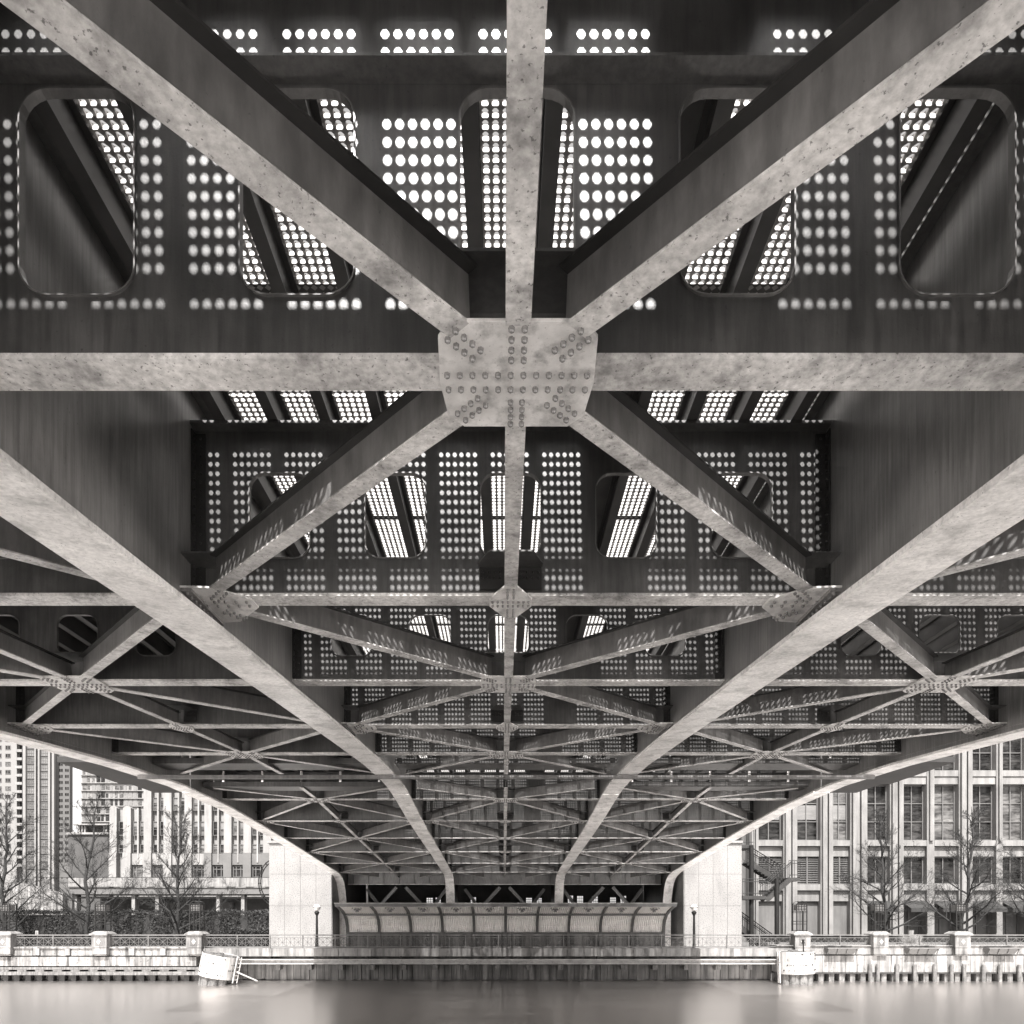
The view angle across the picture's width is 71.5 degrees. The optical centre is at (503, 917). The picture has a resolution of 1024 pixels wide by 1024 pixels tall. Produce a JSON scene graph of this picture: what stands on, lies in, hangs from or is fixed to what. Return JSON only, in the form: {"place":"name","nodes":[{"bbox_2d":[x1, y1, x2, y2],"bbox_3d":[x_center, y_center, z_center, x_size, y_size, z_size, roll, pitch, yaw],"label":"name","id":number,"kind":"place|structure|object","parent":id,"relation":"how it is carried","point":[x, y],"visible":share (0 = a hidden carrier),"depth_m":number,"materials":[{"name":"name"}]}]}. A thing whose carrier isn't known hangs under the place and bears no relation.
{"place":"outdoors","nodes":[
{"label":"outdoors","id":0,"kind":"place"},
{"bbox_2d":[0,740,22,882],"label":"cream tower","id":1,"kind":"structure","parent":0,"point":[11,767],"depth_m":260.00,"materials":[{"name":"beige concrete"}]},
{"bbox_2d":[0,881,73,914],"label":"ramp wall","id":2,"kind":"structure","parent":0,"point":[69,904],"depth_m":70.00,"materials":[{"name":"concrete"}]},
{"bbox_2d":[58,754,72,892],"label":"grey slab block","id":3,"kind":"structure","parent":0,"point":[65,790],"depth_m":280.00,"materials":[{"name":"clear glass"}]},
{"bbox_2d":[67,824,113,914],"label":"brick block","id":4,"kind":"structure","parent":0,"point":[87,832],"depth_m":112.00,"materials":[{"name":"grey brick"}]},
{"bbox_2d":[80,770,143,823],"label":"gridded block","id":5,"kind":"structure","parent":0,"point":[119,796],"depth_m":209.88,"materials":[{"name":"white concrete"}]},
{"bbox_2d":[109,789,274,896],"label":"terracotta building","id":6,"kind":"structure","parent":0,"point":[231,846],"depth_m":100.20,"materials":[{"name":"white ceramic"}]},
{"bbox_2d":[119,821,122,835],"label":"window","id":7,"kind":"structure","parent":6,"relation":"in","point":[120,822],"depth_m":100.66,"materials":[{"name":"grey glass"}]},
{"bbox_2d":[133,821,136,835],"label":"window","id":8,"kind":"structure","parent":6,"relation":"in","point":[134,822],"depth_m":100.64,"materials":[{"name":"grey glass"}]},
{"bbox_2d":[133,866,142,876],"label":"window","id":9,"kind":"structure","parent":6,"relation":"in","point":[138,869],"depth_m":100.61,"materials":[{"name":"grey glass"}]},
{"bbox_2d":[140,821,143,835],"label":"window","id":10,"kind":"structure","parent":6,"relation":"in","point":[141,822],"depth_m":100.64,"materials":[{"name":"grey glass"}]},
{"bbox_2d":[153,798,156,810],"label":"window","id":11,"kind":"structure","parent":6,"relation":"in","point":[154,799],"depth_m":100.64,"materials":[{"name":"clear glass"}]},
{"bbox_2d":[153,821,156,835],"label":"window","id":12,"kind":"structure","parent":6,"relation":"in","point":[154,822],"depth_m":100.64,"materials":[{"name":"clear glass"}]},
{"bbox_2d":[173,798,177,810],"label":"window","id":13,"kind":"structure","parent":6,"relation":"in","point":[175,800],"depth_m":100.64,"materials":[{"name":"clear glass"}]},
{"bbox_2d":[193,798,197,810],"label":"window","id":14,"kind":"structure","parent":6,"relation":"in","point":[195,802],"depth_m":100.64,"materials":[{"name":"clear glass"}]},
{"bbox_2d":[193,821,197,835],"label":"window","id":15,"kind":"structure","parent":6,"relation":"in","point":[195,827],"depth_m":100.64,"materials":[{"name":"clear glass"}]},
{"bbox_2d":[193,866,203,876],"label":"window","id":16,"kind":"structure","parent":6,"relation":"in","point":[199,871],"depth_m":100.61,"materials":[{"name":"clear glass"}]},
{"bbox_2d":[213,821,216,835],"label":"window","id":17,"kind":"structure","parent":6,"relation":"in","point":[214,822],"depth_m":100.66,"materials":[{"name":"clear glass"}]},
{"bbox_2d":[213,866,222,876],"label":"window","id":18,"kind":"structure","parent":6,"relation":"in","point":[218,870],"depth_m":100.61,"materials":[{"name":"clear glass"}]},
{"bbox_2d":[220,821,223,835],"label":"window","id":19,"kind":"structure","parent":6,"relation":"in","point":[221,822],"depth_m":100.64,"materials":[{"name":"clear glass"}]},
{"bbox_2d":[233,821,236,835],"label":"window","id":20,"kind":"structure","parent":6,"relation":"in","point":[234,822],"depth_m":100.64,"materials":[{"name":"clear glass"}]},
{"bbox_2d":[233,866,242,876],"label":"window","id":21,"kind":"structure","parent":6,"relation":"in","point":[237,870],"depth_m":100.61,"materials":[{"name":"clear glass"}]},
{"bbox_2d":[252,866,261,876],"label":"window","id":22,"kind":"structure","parent":6,"relation":"in","point":[255,869],"depth_m":100.56,"materials":[{"name":"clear glass"}]},
{"bbox_2d":[73,99,941,902],"label":"sky","id":23,"kind":"structure","parent":0,"point":[76,772],"materials":[{"name":"white"}]},
{"bbox_2d":[0,980,1023,1023],"bbox_3d":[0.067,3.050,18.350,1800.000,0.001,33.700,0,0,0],"label":"river water","id":24,"kind":"structure","parent":0,"point":[488,1002],"depth_m":25.55,"materials":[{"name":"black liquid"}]},
{"bbox_2d":[0,947,200,980],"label":"quay wall","id":25,"kind":"structure","parent":24,"relation":"in","point":[86,964],"depth_m":34.00,"materials":[{"name":"concrete"}]},
{"bbox_2d":[0,931,22,955],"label":"pillar","id":26,"kind":"structure","parent":25,"relation":"on","point":[9,941],"depth_m":33.77,"materials":[{"name":"stone"}]},
{"bbox_2d":[0,901,16,930],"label":"lantern","id":27,"kind":"object","parent":26,"relation":"on","point":[6,908],"visible":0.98,"depth_m":33.90,"materials":[{"name":"black metal"}]},
{"bbox_2d":[15,935,90,946],"bbox_3d":[-21.578,1.143,34.100,3.754,0.661,0.070,0,0,0],"label":"railing","id":28,"kind":"object","parent":25,"relation":"on","point":[53,938],"visible":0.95,"depth_m":34.08,"materials":[{"name":"metal"}]},
{"bbox_2d":[89,931,116,955],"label":"pillar","id":29,"kind":"structure","parent":25,"relation":"on","point":[100,943],"depth_m":33.77,"materials":[{"name":"stone"}]},
{"bbox_2d":[94,901,111,930],"bbox_3d":[-19.202,-0.074,34.100,0.524,1.452,0.524,0,0,0],"label":"lantern","id":30,"kind":"object","parent":29,"relation":"on","point":[101,909],"visible":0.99,"depth_m":33.90,"materials":[{"name":"black metal"}]},
{"bbox_2d":[110,935,185,946],"bbox_3d":[-17.023,1.143,34.100,3.700,0.661,0.070,0,0,0],"label":"railing","id":31,"kind":"object","parent":25,"relation":"on","point":[148,938],"visible":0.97,"depth_m":34.08,"materials":[{"name":"metal"}]},
{"bbox_2d":[184,931,209,955],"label":"pillar","id":32,"kind":"structure","parent":25,"relation":"on","point":[194,943],"depth_m":33.75,"materials":[{"name":"stone"}]},
{"bbox_2d":[189,901,204,930],"bbox_3d":[-14.694,-0.074,34.100,0.524,1.452,0.524,0,0,0],"label":"lantern","id":33,"kind":"object","parent":32,"relation":"on","point":[194,909],"visible":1,"depth_m":33.87,"materials":[{"name":"black metal"}]},
{"bbox_2d":[198,951,257,985],"bbox_3d":[-12.828,2.615,32.782,2.368,2.193,1.783,0,0,-41],"label":"mooring dolphin","id":34,"kind":"object","parent":24,"relation":"in","point":[218,968],"visible":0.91,"depth_m":31.97,"materials":[{"name":"white concrete"}]},
{"bbox_2d":[203,947,776,979],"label":"quay wall","id":35,"kind":"structure","parent":24,"relation":"in","point":[507,963],"depth_m":34.61,"materials":[{"name":"concrete"}]},
{"bbox_2d":[204,935,791,947],"bbox_3d":[-0.245,1.143,34.100,28.197,0.661,0.070,0,0,0],"label":"railing","id":36,"kind":"object","parent":35,"relation":"on","point":[498,938],"visible":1,"depth_m":34.08,"materials":[{"name":"metal"}]},
{"bbox_2d":[776,939,815,984],"bbox_3d":[13.457,2.240,32.785,1.750,2.499,1.670,0,0,0],"label":"mooring dolphin","id":37,"kind":"object","parent":24,"relation":"in","point":[795,967],"visible":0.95,"depth_m":32.17,"materials":[{"name":"white concrete"}]},
{"bbox_2d":[868,964,871,981],"bbox_3d":[17.467,2.788,33.850,0.178,1.123,0.178,0,0,0],"label":"timber pile","id":38,"kind":"object","parent":24,"relation":"in","point":[869,972],"visible":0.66,"depth_m":33.79,"materials":[{"name":"grey wood"}]},
{"bbox_2d":[876,964,879,981],"bbox_3d":[17.819,2.785,33.850,0.178,1.129,0.178,0,0,0],"label":"timber pile","id":39,"kind":"object","parent":24,"relation":"in","point":[877,972],"visible":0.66,"depth_m":33.78,"materials":[{"name":"grey wood"}]},
{"bbox_2d":[767,944,1023,980],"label":"quay wall","id":40,"kind":"structure","parent":24,"relation":"in","point":[842,967],"depth_m":33.98,"materials":[{"name":"concrete"}]},
{"bbox_2d":[787,931,812,949],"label":"pillar","id":41,"kind":"structure","parent":40,"relation":"on","point":[797,938],"depth_m":33.75,"materials":[{"name":"stone"}]},
{"bbox_2d":[792,901,806,930],"bbox_3d":[14.205,-0.074,34.100,0.524,1.452,0.524,0,0,0],"label":"lantern","id":42,"kind":"object","parent":41,"relation":"on","point":[802,908],"visible":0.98,"depth_m":33.87,"materials":[{"name":"black metal"}]},
{"bbox_2d":[810,935,869,944],"bbox_3d":[16.136,1.143,34.100,2.908,0.661,0.070,0,0,0],"label":"railing","id":43,"kind":"object","parent":40,"relation":"on","point":[840,939],"visible":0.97,"depth_m":34.08,"materials":[{"name":"metal"}]},
{"bbox_2d":[824,948,858,953],"bbox_3d":[16.024,1.574,33.764,1.463,0.322,0.512,0,0,0],"label":"planter box","id":44,"kind":"object","parent":40,"relation":"attached to","point":[840,950],"visible":1,"depth_m":33.62,"materials":[{"name":"metal"}]},
{"bbox_2d":[864,931,890,955],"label":"pillar","id":45,"kind":"structure","parent":40,"relation":"on","point":[879,942],"depth_m":33.77,"materials":[{"name":"stone"}]},
{"bbox_2d":[869,901,885,930],"bbox_3d":[17.926,-0.074,34.100,0.524,1.452,0.524,0,0,0],"label":"lantern","id":46,"kind":"object","parent":45,"relation":"on","point":[878,909],"visible":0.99,"depth_m":33.85,"materials":[{"name":"black metal"}]},
{"bbox_2d":[889,935,950,944],"bbox_3d":[19.955,1.143,34.100,3.072,0.661,0.070,0,0,0],"label":"railing","id":47,"kind":"object","parent":40,"relation":"on","point":[919,938],"visible":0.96,"depth_m":34.08,"materials":[{"name":"metal"}]},
{"bbox_2d":[904,948,939,953],"bbox_3d":[19.854,1.574,33.764,1.463,0.322,0.512,0,0,0],"label":"planter box","id":48,"kind":"object","parent":40,"relation":"attached to","point":[920,950],"visible":1,"depth_m":33.63,"materials":[{"name":"metal"}]},
{"bbox_2d":[944,931,972,955],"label":"pillar","id":49,"kind":"structure","parent":40,"relation":"on","point":[961,943],"depth_m":33.77,"materials":[{"name":"stone"}]},
{"bbox_2d":[949,901,966,930],"bbox_3d":[21.809,-0.074,34.100,0.524,1.452,0.524,0,0,0],"label":"lantern","id":50,"kind":"object","parent":49,"relation":"on","point":[959,908],"visible":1,"depth_m":33.90,"materials":[{"name":"black metal"}]},
{"bbox_2d":[971,935,1023,944],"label":"railing","id":51,"kind":"object","parent":40,"relation":"on","point":[1007,939],"visible":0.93,"depth_m":34.08,"materials":[{"name":"metal"}]},
{"bbox_2d":[983,948,1020,953],"bbox_3d":[23.644,1.574,33.764,1.490,0.322,0.512,0,0,0],"label":"planter box","id":52,"kind":"object","parent":40,"relation":"attached to","point":[1000,950],"visible":1,"depth_m":33.63,"materials":[{"name":"metal"}]},
{"bbox_2d":[895,964,898,981],"bbox_3d":[18.739,2.786,33.850,0.178,1.129,0.178,0,0,0],"label":"timber pile","id":53,"kind":"object","parent":24,"relation":"in","point":[896,972],"visible":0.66,"depth_m":33.78,"materials":[{"name":"grey wood"}]},
{"bbox_2d":[913,964,916,981],"bbox_3d":[19.579,2.791,33.850,0.178,1.119,0.178,0,0,0],"label":"timber pile","id":54,"kind":"object","parent":24,"relation":"in","point":[914,972],"visible":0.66,"depth_m":33.78,"materials":[{"name":"grey wood"}]},
{"bbox_2d":[933,964,936,981],"bbox_3d":[20.527,2.784,33.850,0.178,1.132,0.178,0,0,0],"label":"timber pile","id":55,"kind":"object","parent":24,"relation":"in","point":[934,972],"visible":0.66,"depth_m":33.78,"materials":[{"name":"grey wood"}]},
{"bbox_2d":[950,964,953,981],"bbox_3d":[21.339,2.786,33.850,0.178,1.128,0.178,0,0,0],"label":"timber pile","id":56,"kind":"object","parent":24,"relation":"in","point":[951,972],"visible":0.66,"depth_m":33.78,"materials":[{"name":"grey wood"}]},
{"bbox_2d":[962,964,965,981],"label":"timber pile","id":57,"kind":"object","parent":24,"relation":"in","point":[963,972],"visible":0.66,"depth_m":33.79,"materials":[{"name":"grey wood"}]},
{"bbox_2d":[981,965,985,981],"bbox_3d":[22.855,2.797,33.850,0.178,1.106,0.178,0,0,0],"label":"timber pile","id":58,"kind":"object","parent":24,"relation":"in","point":[983,973],"visible":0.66,"depth_m":33.78,"materials":[{"name":"grey wood"}]},
{"bbox_2d":[998,964,1001,981],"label":"timber pile","id":59,"kind":"object","parent":24,"relation":"in","point":[999,972],"visible":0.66,"depth_m":33.80,"materials":[{"name":"grey wood"}]},
{"bbox_2d":[1017,965,1021,981],"bbox_3d":[24.562,2.796,33.850,0.178,1.109,0.178,0,0,0],"label":"timber pile","id":60,"kind":"object","parent":24,"relation":"in","point":[1019,973],"visible":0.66,"depth_m":33.78,"materials":[{"name":"grey wood"}]},
{"bbox_2d":[735,737,1023,941],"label":"limestone building","id":61,"kind":"structure","parent":0,"point":[819,837],"depth_m":52.25,"materials":[{"name":"grey stone"}]},
{"bbox_2d":[759,816,780,839],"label":"window","id":62,"kind":"structure","parent":61,"relation":"in","point":[771,830],"depth_m":52.56,"materials":[{"name":"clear glass"}]},
{"bbox_2d":[797,798,817,839],"bbox_3d":[22.329,-7.727,52.515,1.685,4.098,0.130,0,0,0],"label":"window","id":63,"kind":"structure","parent":61,"relation":"in","point":[807,813],"depth_m":52.54,"materials":[{"name":"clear glass"}]},
{"bbox_2d":[833,793,846,839],"bbox_3d":[24.710,-7.727,52.515,1.248,4.098,0.130,0,0,0],"label":"window","id":64,"kind":"structure","parent":61,"relation":"in","point":[839,799],"depth_m":52.54,"materials":[{"name":"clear glass"}]},
{"bbox_2d":[867,785,885,839],"bbox_3d":[27.425,-7.717,52.515,1.643,4.077,0.130,0,0,0],"label":"window","id":65,"kind":"structure","parent":61,"relation":"in","point":[876,795],"depth_m":52.56,"materials":[{"name":"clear glass"}]},
{"bbox_2d":[867,857,885,883],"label":"window","id":66,"kind":"structure","parent":61,"relation":"in","point":[872,873],"depth_m":52.56,"materials":[{"name":"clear glass"}]},
{"bbox_2d":[904,908,919,934],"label":"shop window","id":67,"kind":"structure","parent":61,"relation":"in","point":[908,908],"depth_m":52.81,"materials":[{"name":"black glass"}]},
{"bbox_2d":[904,785,922,839],"bbox_3d":[30.087,-7.717,52.515,1.726,4.077,0.130,0,0,0],"label":"window","id":68,"kind":"structure","parent":61,"relation":"in","point":[913,794],"depth_m":52.56,"materials":[{"name":"grey glass"}]},
{"bbox_2d":[904,857,922,883],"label":"window","id":69,"kind":"structure","parent":61,"relation":"in","point":[916,874],"depth_m":52.56,"materials":[{"name":"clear glass"}]},
{"bbox_2d":[934,906,951,934],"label":"shop window","id":70,"kind":"structure","parent":61,"relation":"in","point":[939,906],"depth_m":52.81,"materials":[{"name":"black glass"}]},
{"bbox_2d":[934,785,954,839],"bbox_3d":[32.406,-7.717,52.515,1.747,4.077,0.130,0,0,0],"label":"window","id":71,"kind":"structure","parent":61,"relation":"in","point":[944,795],"depth_m":52.56,"materials":[{"name":"grey glass"}]},
{"bbox_2d":[934,755,954,769],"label":"window","id":72,"kind":"structure","parent":61,"relation":"in","point":[951,766],"depth_m":52.56,"materials":[{"name":"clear glass"}]},
{"bbox_2d":[934,857,954,883],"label":"window","id":73,"kind":"structure","parent":61,"relation":"in","point":[942,862],"depth_m":52.56,"materials":[{"name":"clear glass"}]},
{"bbox_2d":[973,906,988,934],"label":"shop window","id":74,"kind":"structure","parent":61,"relation":"in","point":[975,906],"depth_m":52.81,"materials":[{"name":"black glass"}]},
{"bbox_2d":[973,785,991,839],"bbox_3d":[35.131,-7.717,52.515,1.789,4.077,0.130,0,0,0],"label":"window","id":75,"kind":"structure","parent":61,"relation":"in","point":[982,794],"depth_m":52.56,"materials":[{"name":"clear glass"}]},
{"bbox_2d":[973,745,991,769],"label":"window","id":76,"kind":"structure","parent":61,"relation":"in","point":[982,757],"depth_m":52.56,"materials":[{"name":"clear glass"}]},
{"bbox_2d":[973,857,991,883],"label":"window","id":77,"kind":"structure","parent":61,"relation":"in","point":[983,875],"depth_m":52.56,"materials":[{"name":"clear glass"}]},
{"bbox_2d":[1003,905,1017,934],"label":"shop window","id":78,"kind":"structure","parent":61,"relation":"in","point":[1006,905],"depth_m":52.81,"materials":[{"name":"grey glass"}]},
{"bbox_2d":[1003,785,1021,839],"bbox_3d":[37.378,-7.717,52.515,1.706,4.077,0.130,0,0,0],"label":"window","id":79,"kind":"structure","parent":61,"relation":"in","point":[1012,794],"depth_m":52.56,"materials":[{"name":"grey glass"}]},
{"bbox_2d":[1003,738,1021,769],"bbox_3d":[37.378,-12.792,52.515,1.706,3.994,0.130,0,0,0],"label":"window","id":80,"kind":"structure","parent":61,"relation":"in","point":[1012,750],"depth_m":52.56,"materials":[{"name":"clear glass"}]},
{"bbox_2d":[1003,857,1021,883],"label":"window","id":81,"kind":"structure","parent":61,"relation":"in","point":[1020,858],"depth_m":52.56,"materials":[{"name":"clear glass"}]},
{"bbox_2d":[742,942,1023,971],"bbox_3d":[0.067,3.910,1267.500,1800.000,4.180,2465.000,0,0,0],"label":"ground","id":82,"kind":"structure","parent":0,"point":[746,944],"depth_m":52.02,"materials":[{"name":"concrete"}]},
{"bbox_2d":[0,788,59,929],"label":"bare tree","id":83,"kind":"object","parent":82,"relation":"on","point":[4,867],"visible":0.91,"depth_m":40.52,"materials":[{"name":"grey plant"}]},
{"bbox_2d":[23,746,57,890],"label":"bay window tower","id":84,"kind":"structure","parent":82,"relation":"on","point":[40,783],"depth_m":234.70,"materials":[{"name":"grey concrete"}]},
{"bbox_2d":[4,790,147,945],"bbox_3d":[-24.049,-2.754,40.409,6.698,9.189,5.749,0,0,0],"label":"bare tree","id":85,"kind":"object","parent":82,"relation":"on","point":[85,921],"visible":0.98,"depth_m":40.95,"materials":[{"name":"grey plant"}]},
{"bbox_2d":[0,908,268,945],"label":"hedge","id":86,"kind":"object","parent":82,"relation":"on","point":[130,924],"visible":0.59,"depth_m":42.82,"materials":[{"name":"black plant"}]},
{"bbox_2d":[36,877,268,914],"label":"viaduct","id":87,"kind":"object","parent":82,"relation":"on","point":[245,903],"visible":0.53,"depth_m":75.20,"materials":[{"name":"concrete"}]},
{"bbox_2d":[128,806,247,945],"bbox_3d":[-18.633,-2.327,41.488,5.840,8.342,6.852,0,0,-37],"label":"bare tree","id":88,"kind":"object","parent":82,"relation":"on","point":[177,900],"visible":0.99,"depth_m":40.88,"materials":[{"name":"grey plant"}]},
{"bbox_2d":[228,926,268,945],"bbox_3d":[-14.258,1.173,40.276,2.118,1.408,1.553,0,0,0],"label":"hedge","id":89,"kind":"object","parent":82,"relation":"on","point":[253,931],"visible":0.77,"depth_m":39.76,"materials":[{"name":"grey plant"}]},
{"bbox_2d":[366,852,642,931],"bbox_3d":[0.067,-1.540,43.625,18.700,6.720,7.250,0,0,0],"label":"counterweight pit","id":90,"kind":"object","parent":82,"relation":"on","point":[480,893],"visible":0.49,"depth_m":47.00,"materials":[{"name":"concrete"}]},
{"bbox_2d":[739,830,799,945],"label":"steel stairs","id":91,"kind":"structure","parent":82,"relation":"on","point":[779,884],"depth_m":40.00,"materials":[{"name":"black metal"}]},
{"bbox_2d":[825,808,948,931],"bbox_3d":[22.119,-2.240,41.046,6.080,8.171,5.578,0,0,-41],"label":"bare tree","id":92,"kind":"object","parent":82,"relation":"on","point":[882,889],"visible":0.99,"depth_m":40.81,"materials":[{"name":"grey plant"}]},
{"bbox_2d":[897,930,924,943],"bbox_3d":[21.753,1.235,37.916,1.309,1.170,0.857,0,0,0],"label":"planter vase","id":93,"kind":"object","parent":82,"relation":"on","point":[910,932],"visible":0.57,"depth_m":37.86,"materials":[{"name":"stone"}]},
{"bbox_2d":[896,805,1013,934],"bbox_3d":[26.779,-2.284,40.688,6.150,8.212,6.046,0,0,0],"label":"bare tree","id":94,"kind":"object","parent":82,"relation":"on","point":[972,872],"visible":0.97,"depth_m":40.61,"materials":[{"name":"grey plant"}]},
{"bbox_2d":[994,834,1023,916],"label":"bare tree","id":95,"kind":"object","parent":82,"relation":"on","point":[1016,867],"visible":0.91,"depth_m":41.35,"materials":[{"name":"grey plant"}]},
{"label":"promenade","id":96,"kind":"structure","parent":0,"visible":0},
{"bbox_2d":[267,841,339,945],"bbox_3d":[-10.833,-1.131,42.400,3.451,5.901,9.400,0,0,0],"label":"granite pylon","id":97,"kind":"object","parent":96,"relation":"on","point":[300,887],"visible":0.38,"depth_m":37.80,"materials":[{"name":"stone"}]},
{"bbox_2d":[258,861,268,903],"bbox_3d":[-13.230,-1.945,39.560,0.861,2.658,0.152,0,0,0],"label":"ring ladder","id":98,"kind":"object","parent":97,"relation":"attached to","point":[260,877],"visible":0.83,"depth_m":39.50,"materials":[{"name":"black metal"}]},
{"bbox_2d":[131,755,879,945],"bbox_3d":[0.067,-1.700,33.472,22.600,6.600,28.056,0,0,0],"label":"bascule leaf","id":99,"kind":"object","parent":97,"relation":"on","point":[655,838],"visible":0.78,"depth_m":25.86,"materials":[{"name":"metal"}]},
{"bbox_2d":[0,0,1023,793],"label":"bascule leaf","id":100,"kind":"object","parent":99,"relation":"attached to","point":[516,524],"visible":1,"depth_m":4.61,"materials":[{"name":"metal"}]},
{"bbox_2d":[313,904,320,945],"bbox_3d":[-9.446,0.573,36.000,0.400,2.495,0.400,0,0,0],"label":"lamp post","id":101,"kind":"object","parent":96,"relation":"on","point":[316,907],"visible":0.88,"depth_m":35.94,"materials":[{"name":"black metal"}]},
{"bbox_2d":[334,903,677,945],"bbox_3d":[0.117,0.490,38.475,17.640,2.660,4.050,0,0,0],"label":"canopy","id":102,"kind":"object","parent":96,"relation":"on","point":[514,918],"visible":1,"depth_m":38.91,"materials":[{"name":"glass"}]},
{"bbox_2d":[690,904,697,944],"bbox_3d":[9.648,0.573,36.000,0.400,2.495,0.400,0,0,0],"label":"lamp post","id":103,"kind":"object","parent":96,"relation":"on","point":[693,907],"visible":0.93,"depth_m":35.94,"materials":[{"name":"black metal"}]},
{"bbox_2d":[671,841,742,945],"bbox_3d":[11.103,-1.131,42.400,3.174,5.901,9.400,0,0,0],"label":"granite pylon","id":104,"kind":"object","parent":96,"relation":"on","point":[710,886],"visible":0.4,"depth_m":37.80,"materials":[{"name":"stone"}]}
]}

